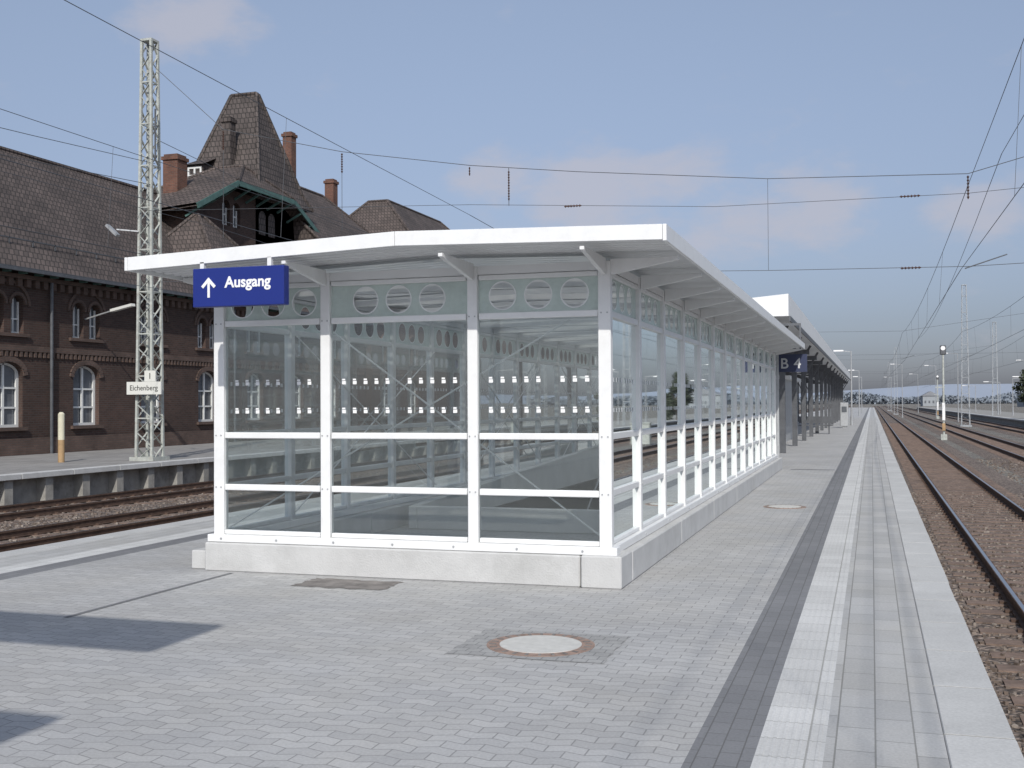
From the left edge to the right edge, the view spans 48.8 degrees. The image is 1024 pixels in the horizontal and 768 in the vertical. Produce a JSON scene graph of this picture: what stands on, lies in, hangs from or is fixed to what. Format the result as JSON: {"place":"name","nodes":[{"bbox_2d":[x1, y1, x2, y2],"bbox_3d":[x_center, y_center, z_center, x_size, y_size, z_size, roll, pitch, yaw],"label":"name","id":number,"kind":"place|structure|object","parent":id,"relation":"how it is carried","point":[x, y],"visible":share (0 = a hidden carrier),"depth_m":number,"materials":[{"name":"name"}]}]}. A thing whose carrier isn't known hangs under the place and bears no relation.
{"place":"outdoors","nodes":[
{"label":"outdoors","id":0,"kind":"place"},
{"bbox_2d":[168,215,235,252],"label":"stair roof","id":1,"kind":"structure","parent":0,"point":[187,236],"depth_m":53.55,"materials":[{"name":"brown tile"}]},
{"bbox_2d":[165,212,238,248],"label":"stair roof ridge tiles","id":2,"kind":"object","parent":1,"relation":"attached to","point":[203,230],"visible":0.46,"depth_m":54.10,"materials":[{"name":"tile"}]},
{"bbox_2d":[246,194,293,244],"bbox_3d":[-15.046,-8.465,63.806,4.200,4.600,5.000,-1,-1,18],"label":"tower shaft","id":3,"kind":"object","parent":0,"point":[271,225],"visible":0.14,"depth_m":62.50,"materials":[{"name":"brown brick"}]},
{"bbox_2d":[201,95,311,212],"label":"tower roof","id":4,"kind":"structure","parent":3,"relation":"on","point":[274,168],"depth_m":63.01,"materials":[{"name":"tile"}]},
{"bbox_2d":[187,164,213,176],"bbox_3d":[-17.020,-11.111,61.983,1.000,1.650,1.350,-1,-1,18],"label":"tower dormer","id":5,"kind":"object","parent":4,"relation":"on","point":[205,167],"visible":0.07,"depth_m":61.39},
{"bbox_2d":[188,166,201,175],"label":"dormer window frames","id":6,"kind":"structure","parent":5,"relation":"attached to","point":[194,168],"depth_m":61.31,"materials":[{"name":"white wood"}]},
{"bbox_2d":[187,158,215,164],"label":"dormer roof","id":7,"kind":"structure","parent":5,"relation":"on","point":[200,162],"depth_m":61.85,"materials":[{"name":"tile"}]},
{"bbox_2d":[196,91,314,211],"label":"tower roof ridge tiles","id":8,"kind":"object","parent":4,"relation":"on","point":[257,137],"visible":0.64,"depth_m":63.50,"materials":[{"name":"tile"}]},
{"bbox_2d":[0,0,1023,392],"label":"sky","id":9,"kind":"structure","parent":0,"point":[793,90],"materials":[{"name":"blue"}]},
{"bbox_2d":[891,377,891,411],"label":"platform lamp","id":10,"kind":"object","parent":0,"point":[891,394],"visible":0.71,"depth_m":274.88,"materials":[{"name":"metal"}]},
{"bbox_2d":[799,384,1022,397],"bbox_3d":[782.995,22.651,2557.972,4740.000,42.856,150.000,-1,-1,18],"label":"distant hills","id":11,"kind":"structure","parent":0,"point":[983,390],"depth_m":2529.86,"materials":[{"name":"blue"}]},
{"bbox_2d":[799,403,1023,486],"bbox_3d":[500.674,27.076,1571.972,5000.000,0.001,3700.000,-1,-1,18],"label":"ground","id":12,"kind":"structure","parent":0,"point":[1005,407],"depth_m":163.07,"materials":[{"name":"grey gravel"}]},
{"bbox_2d":[0,428,450,505],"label":"station side platform","id":13,"kind":"structure","parent":12,"relation":"on","point":[32,478],"depth_m":37.10,"materials":[{"name":"concrete"}]},
{"bbox_2d":[58,412,64,462],"bbox_3d":[-14.003,1.654,35.082,0.200,1.560,0.200,-1,-1,18],"label":"marker post","id":14,"kind":"object","parent":13,"relation":"on","point":[61,437],"visible":1,"depth_m":35.00,"materials":[{"name":"paint"}]},
{"bbox_2d":[105,38,169,460],"bbox_3d":[-12.002,-4.159,36.189,1.616,13.800,1.130,-1,-1,18],"label":"lattice mast","id":15,"kind":"object","parent":13,"relation":"on","point":[149,119],"visible":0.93,"depth_m":36.11,"materials":[{"name":"grey metal"}]},
{"bbox_2d":[127,370,161,397],"bbox_3d":[-11.555,0.006,35.674,1.260,0.850,0.276,-1,-1,18],"label":"station name sign","id":16,"kind":"object","parent":15,"relation":"attached to","point":[149,386],"visible":1,"depth_m":35.52,"materials":[{"name":"white metal"}]},
{"bbox_2d":[0,0,1023,386],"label":"overhead line","id":17,"kind":"object","parent":15,"relation":"attached to","point":[564,206],"visible":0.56,"depth_m":30.42,"materials":[{"name":"black metal"}]},
{"bbox_2d":[0,268,364,438],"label":"wall","id":18,"kind":"structure","parent":13,"relation":"on","point":[114,401],"depth_m":46.24,"materials":[{"name":"brown brick"}]},
{"bbox_2d":[85,303,134,319],"bbox_3d":[-15.394,-2.756,43.177,2.524,0.524,0.200,-1,-1,28],"label":"wall lamp","id":19,"kind":"object","parent":18,"relation":"attached to","point":[130,305],"visible":1,"depth_m":42.91,"materials":[{"name":"metal"}]},
{"bbox_2d":[0,298,333,424],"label":"wall panes","id":20,"kind":"object","parent":18,"relation":"attached to","point":[9,394],"visible":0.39,"depth_m":44.24,"materials":[{"name":"glass"}]},
{"bbox_2d":[0,300,335,427],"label":"wall window frames","id":21,"kind":"structure","parent":18,"relation":"attached to","point":[81,406],"depth_m":44.49,"materials":[{"name":"white wood"}]},
{"bbox_2d":[0,271,367,456],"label":"wall brick trim","id":22,"kind":"structure","parent":18,"relation":"attached to","point":[21,446],"depth_m":44.79,"materials":[{"name":"brown brick"}]},
{"bbox_2d":[2,269,370,325],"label":"rafter ends","id":23,"kind":"object","parent":22,"relation":"on","point":[53,277],"visible":0.34,"depth_m":43.82,"materials":[{"name":"brown wood"}]},
{"bbox_2d":[50,283,350,453],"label":"downpipes","id":24,"kind":"object","parent":22,"relation":"attached to","point":[51,359],"visible":0.68,"depth_m":41.73,"materials":[{"name":"metal"}]},
{"bbox_2d":[365,344,365,422],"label":"block","id":25,"kind":"structure","parent":13,"relation":"on","point":[365,384],"depth_m":67.93,"materials":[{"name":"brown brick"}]},
{"bbox_2d":[293,189,367,240],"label":"roof","id":26,"kind":"structure","parent":25,"relation":"on","point":[326,229],"depth_m":70.47,"materials":[{"name":"brown tile"}]},
{"bbox_2d":[281,131,297,175],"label":"chimney","id":27,"kind":"object","parent":26,"relation":"on","point":[289,147],"visible":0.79,"depth_m":71.32,"materials":[{"name":"brick"}]},
{"bbox_2d":[323,179,338,205],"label":"chimney","id":28,"kind":"object","parent":26,"relation":"on","point":[331,189],"visible":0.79,"depth_m":76.81,"materials":[{"name":"brick"}]},
{"bbox_2d":[297,186,371,238],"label":"roof ridge tiles","id":29,"kind":"object","parent":26,"relation":"attached to","point":[308,229],"visible":0.26,"depth_m":73.19,"materials":[{"name":"brown tile"}]},
{"bbox_2d":[366,324,426,432],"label":"wall","id":30,"kind":"structure","parent":13,"relation":"on","point":[374,398],"depth_m":71.71,"materials":[{"name":"brown brick"}]},
{"bbox_2d":[383,381,413,414],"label":"wall panes","id":31,"kind":"object","parent":30,"relation":"attached to","point":[412,396],"visible":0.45,"depth_m":70.70,"materials":[{"name":"grey glass"}]},
{"bbox_2d":[371,333,426,432],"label":"wall brick trim","id":32,"kind":"structure","parent":30,"relation":"attached to","point":[404,373],"depth_m":72.44,"materials":[{"name":"brown brick"}]},
{"bbox_2d":[382,346,415,415],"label":"wall window frames","id":33,"kind":"structure","parent":30,"relation":"attached to","point":[410,404],"depth_m":74.05,"materials":[{"name":"white wood"}]},
{"bbox_2d":[434,330,511,428],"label":"block","id":34,"kind":"structure","parent":13,"relation":"on","point":[442,364],"depth_m":79.65,"materials":[{"name":"brown brick"}]},
{"bbox_2d":[351,202,447,233],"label":"block roof","id":35,"kind":"structure","parent":34,"relation":"on","point":[372,220],"depth_m":81.81,"materials":[{"name":"brown tile"}]},
{"bbox_2d":[349,199,449,230],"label":"block roof ridge tiles","id":36,"kind":"object","parent":35,"relation":"attached to","point":[388,201],"visible":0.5,"depth_m":82.49,"materials":[{"name":"brown tile"}]},
{"bbox_2d":[520,344,596,364],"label":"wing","id":37,"kind":"structure","parent":13,"relation":"on","point":[547,354],"depth_m":107.87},
{"bbox_2d":[0,408,827,551],"bbox_3d":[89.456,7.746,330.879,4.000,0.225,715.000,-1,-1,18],"label":"railway track","id":38,"kind":"structure","parent":12,"relation":"on","point":[110,521],"depth_m":25.21,"materials":[{"name":"metal"}]},
{"bbox_2d":[0,407,827,530],"bbox_3d":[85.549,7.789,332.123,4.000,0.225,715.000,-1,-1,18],"label":"railway track","id":39,"kind":"structure","parent":12,"relation":"on","point":[31,512],"depth_m":30.29,"materials":[{"name":"brown metal"}]},
{"bbox_2d":[0,457,1023,756],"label":"ballast stones","id":40,"kind":"object","parent":12,"relation":"on","point":[932,537],"visible":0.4,"depth_m":21.33,"materials":[{"name":"gravel"}]},
{"bbox_2d":[0,407,1023,767],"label":"island platform","id":41,"kind":"structure","parent":12,"relation":"on","point":[826,627],"depth_m":7.35,"materials":[{"name":"concrete"}]},
{"bbox_2d":[290,578,403,589],"bbox_3d":[-1.509,1.834,10.361,0.957,0.001,0.536,-1,-1,18],"label":"asphalt patch","id":42,"kind":"object","parent":41,"relation":"on","point":[349,583],"visible":1,"depth_m":10.37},
{"bbox_2d":[124,224,804,589],"bbox_3d":[1.808,0.360,19.335,5.160,3.230,19.850,-1,-1,18],"label":"glass stair shelter","id":43,"kind":"object","parent":41,"relation":"on","point":[669,403],"visible":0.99,"depth_m":11.32,"materials":[{"name":"metal"}]},
{"bbox_2d":[193,257,288,307],"bbox_3d":[-2.478,-0.928,10.299,0.940,0.440,0.108,-1,-1,18],"label":"exit sign","id":44,"kind":"object","parent":43,"relation":"hanging from","point":[267,285],"visible":1,"depth_m":10.24,"materials":[{"name":"blue plastic"}]},
{"bbox_2d":[779,323,806,371],"bbox_3d":[6.988,-0.910,28.234,0.750,1.220,0.127,-1,-1,18],"label":"platform number sign","id":45,"kind":"object","parent":43,"relation":"attached to","point":[792,362],"visible":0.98,"depth_m":28.17,"materials":[{"name":"metal"}]},
{"bbox_2d":[409,444,598,533],"bbox_3d":[1.916,4.077,20.056,3.200,6.019,11.800,-1,-1,18],"label":"stairwell","id":46,"kind":"object","parent":41,"relation":"in","point":[447,512],"visible":0.1,"depth_m":15.74,"materials":[{"name":"concrete"}]},
{"bbox_2d":[446,628,628,663],"bbox_3d":[0.195,1.780,7.708,1.082,0.001,0.883,-1,-1,18],"label":"manhole paver surround","id":47,"kind":"object","parent":41,"relation":"in","point":[604,648],"visible":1,"depth_m":7.63,"materials":[{"name":"grey stone"}]},
{"bbox_2d":[487,633,594,656],"bbox_3d":[0.196,1.779,7.708,0.740,0.012,0.740,-1,-1,18],"label":"manhole cover","id":48,"kind":"object","parent":41,"relation":"on","point":[540,645],"visible":1,"depth_m":7.68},
{"bbox_2d":[763,505,805,508],"bbox_3d":[4.289,1.930,17.759,0.660,0.012,0.660,-1,-1,18],"label":"manhole cover","id":49,"kind":"object","parent":41,"relation":"on","point":[784,506],"visible":1,"depth_m":17.72,"materials":[{"name":"metal"}]},
{"bbox_2d":[776,375,800,441],"bbox_3d":[11.635,1.091,50.857,2.300,2.750,8.400,-1,-1,18],"label":"platform kiosk","id":50,"kind":"object","parent":41,"relation":"on","point":[788,386],"visible":0.07,"depth_m":48.39,"materials":[{"name":"metal"}]},
{"bbox_2d":[746,294,849,452],"bbox_3d":[18.525,0.594,72.601,4.850,4.420,90.400,-1,-1,18],"label":"platform canopy","id":51,"kind":"object","parent":41,"relation":"on","point":[825,366],"visible":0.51,"depth_m":47.90,"materials":[{"name":"white metal"}]},
{"bbox_2d":[799,416,832,433],"bbox_3d":[15.654,2.121,58.173,1.700,0.900,0.410,-1,-1,18],"label":"platform bench","id":52,"kind":"object","parent":41,"relation":"on","point":[823,419],"visible":0.64,"depth_m":58.21,"materials":[{"name":"metal"}]},
{"bbox_2d":[833,350,852,424],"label":"platform lamp","id":53,"kind":"object","parent":41,"relation":"on","point":[851,420],"visible":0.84,"depth_m":79.47,"materials":[{"name":"metal"}]},
{"bbox_2d":[840,402,848,427],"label":"ticket machine","id":54,"kind":"object","parent":41,"relation":"on","point":[844,417],"visible":1,"depth_m":70.99,"materials":[{"name":"metal"}]},
{"bbox_2d":[848,370,859,415],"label":"platform lamp","id":55,"kind":"object","parent":41,"relation":"on","point":[859,395],"visible":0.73,"depth_m":129.00,"materials":[{"name":"metal"}]},
{"bbox_2d":[853,376,862,412],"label":"platform lamp","id":56,"kind":"object","parent":41,"relation":"on","point":[861,394],"visible":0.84,"depth_m":162.36,"materials":[{"name":"metal"}]},
{"bbox_2d":[894,347,897,414],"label":"lattice mast","id":57,"kind":"object","parent":12,"relation":"on","point":[895,375],"visible":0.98,"depth_m":227.10,"materials":[{"name":"metal"}]},
{"bbox_2d":[890,364,902,417],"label":"platform lamp","id":58,"kind":"object","parent":12,"relation":"on","point":[902,394],"visible":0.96,"depth_m":179.57,"materials":[{"name":"metal"}]},
{"bbox_2d":[799,391,1019,404],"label":"distant treeline","id":59,"kind":"object","parent":12,"relation":"on","point":[884,399],"visible":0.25,"depth_m":1097.84,"materials":[{"name":"green plant"}]},
{"bbox_2d":[934,375,938,418],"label":"railway signal","id":60,"kind":"object","parent":12,"relation":"on","point":[937,378],"visible":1,"depth_m":168.59,"materials":[{"name":"grey paint"}]},
{"bbox_2d":[935,345,946,439],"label":"railway signal","id":61,"kind":"object","parent":12,"relation":"on","point":[943,353],"visible":0.99,"depth_m":76.65,"materials":[{"name":"grey paint"}]},
{"bbox_2d":[872,406,1023,755],"bbox_3d":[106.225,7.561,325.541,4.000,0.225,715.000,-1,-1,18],"label":"railway track","id":62,"kind":"structure","parent":12,"relation":"on","point":[935,467],"depth_m":22.34,"materials":[{"name":"brown gravel"}]},
{"bbox_2d":[881,406,1023,477],"bbox_3d":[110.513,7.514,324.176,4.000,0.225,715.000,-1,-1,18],"label":"railway track","id":63,"kind":"structure","parent":12,"relation":"on","point":[987,446],"depth_m":71.51,"materials":[{"name":"metal"}]},
{"bbox_2d":[892,406,1023,438],"bbox_3d":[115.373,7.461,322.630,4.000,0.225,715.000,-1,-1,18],"label":"railway track","id":64,"kind":"structure","parent":12,"relation":"on","point":[1015,431],"depth_m":120.44,"materials":[{"name":"metal"}]},
{"bbox_2d":[957,354,958,421],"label":"platform lamp","id":65,"kind":"object","parent":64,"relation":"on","point":[957,390],"visible":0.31,"depth_m":139.84,"materials":[{"name":"metal"}]},
{"bbox_2d":[960,284,971,426],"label":"lattice mast","id":66,"kind":"object","parent":12,"relation":"on","point":[968,389],"visible":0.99,"depth_m":116.40,"materials":[{"name":"metal"}]},
{"bbox_2d":[917,407,1023,426],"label":"platform","id":67,"kind":"structure","parent":12,"relation":"on","point":[1016,419],"depth_m":161.30,"materials":[{"name":"concrete"}]},
{"bbox_2d":[924,365,936,415],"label":"platform lamp","id":68,"kind":"object","parent":67,"relation":"on","point":[936,399],"visible":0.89,"depth_m":187.44,"materials":[{"name":"metal"}]},
{"bbox_2d":[962,385,975,411],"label":"platform lamp","id":69,"kind":"object","parent":67,"relation":"on","point":[975,396],"visible":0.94,"depth_m":199.50,"materials":[{"name":"metal"}]},
{"bbox_2d":[1012,378,1014,415],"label":"platform lamp","id":70,"kind":"object","parent":67,"relation":"on","point":[1012,399],"visible":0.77,"depth_m":144.34,"materials":[{"name":"metal"}]},
{"bbox_2d":[1012,369,1023,398],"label":"conifer bush","id":71,"kind":"object","parent":67,"relation":"on","point":[1019,386],"visible":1,"depth_m":108.34,"materials":[{"name":"green plant"}]},
{"bbox_2d":[1017,393,1023,402],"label":"conifer bush","id":72,"kind":"object","parent":67,"relation":"on","point":[1021,399],"visible":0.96,"depth_m":117.36,"materials":[{"name":"green plant"}]},
{"bbox_2d":[992,322,998,414],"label":"lattice mast","id":73,"kind":"object","parent":12,"relation":"on","point":[996,378],"visible":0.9,"depth_m":148.78,"materials":[{"name":"metal"}]},
{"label":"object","id":74,"kind":"object","parent":12,"relation":"on","visible":0},
{"bbox_2d":[161,207,184,228],"bbox_3d":[-16.184,-2.879,61.143,4.130,11.550,11.400,-1,-1,18],"label":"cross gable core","id":75,"kind":"object","parent":74,"relation":"on","point":[173,222],"visible":0.07,"depth_m":55.36,"materials":[{"name":"brown brick"}]},
{"bbox_2d":[161,153,188,193],"bbox_3d":[-17.314,-9.502,58.037,1.000,4.500,1.000,-1,-1,18],"label":"chimney","id":76,"kind":"object","parent":75,"relation":"on","point":[174,179],"visible":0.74,"depth_m":57.68,"materials":[{"name":"brick"}]},
{"bbox_2d":[220,116,236,165],"bbox_3d":[-15.515,-12.647,61.817,0.690,3.900,0.690,-1,-1,18],"label":"chimney","id":77,"kind":"object","parent":75,"relation":"on","point":[228,122],"visible":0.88,"depth_m":61.59,"materials":[{"name":"brick"}]},
{"bbox_2d":[185,191,293,245],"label":"gable wall","id":78,"kind":"structure","parent":75,"relation":"attached to","point":[246,215],"depth_m":59.36,"materials":[{"name":"brown brick"}]},
{"bbox_2d":[222,204,236,227],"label":"gable window frames","id":79,"kind":"structure","parent":78,"relation":"in","point":[225,214],"depth_m":59.03,"materials":[{"name":"white wood"}]},
{"bbox_2d":[224,203,235,226],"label":"gable panes","id":80,"kind":"object","parent":79,"relation":"in","point":[234,214],"visible":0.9,"depth_m":59.27,"materials":[{"name":"grey glass"}]},
{"bbox_2d":[153,167,308,225],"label":"cross gable roof","id":81,"kind":"structure","parent":78,"relation":"on","point":[195,190],"depth_m":57.94,"materials":[{"name":"brown tile"}]},
{"bbox_2d":[153,164,295,199],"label":"cross gable ridge tiles","id":82,"kind":"object","parent":81,"relation":"on","point":[241,170],"visible":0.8,"depth_m":60.81,"materials":[{"name":"tile"}]},
{"bbox_2d":[185,180,319,232],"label":"bargeboards","id":83,"kind":"object","parent":75,"relation":"on","point":[211,198],"visible":0.88,"depth_m":59.16,"materials":[{"name":"green wood"}]},
{"bbox_2d":[0,150,383,325],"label":"roof","id":84,"kind":"structure","parent":74,"relation":"on","point":[34,205],"depth_m":46.70,"materials":[{"name":"brown tile"}]},
{"bbox_2d":[0,235,123,261],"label":"snow guard","id":85,"kind":"object","parent":84,"relation":"on","point":[9,237],"visible":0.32,"depth_m":42.97,"materials":[{"name":"metal"}]},
{"bbox_2d":[0,146,157,193],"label":"roof ridge tiles","id":86,"kind":"object","parent":84,"relation":"attached to","point":[61,165],"depth_m":51.56,"materials":[{"name":"brown tile"}]},
{"bbox_2d":[0,264,372,324],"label":"gutter","id":87,"kind":"object","parent":84,"relation":"attached to","point":[16,268],"visible":0.44,"depth_m":42.90,"materials":[{"name":"metal"}]},
{"bbox_2d":[920,396,938,405],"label":"walls","id":88,"kind":"structure","parent":0,"point":[928,398],"depth_m":600.93,"materials":[{"name":"white paint"}]},
{"bbox_2d":[921,391,938,395],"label":"roof","id":89,"kind":"structure","parent":88,"relation":"on","point":[929,393],"depth_m":600.54,"materials":[{"name":"grey"}]},
{"bbox_2d":[1017,393,1023,406],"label":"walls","id":90,"kind":"structure","parent":0,"point":[1020,404],"depth_m":497.03,"materials":[{"name":"grey"}]}
]}

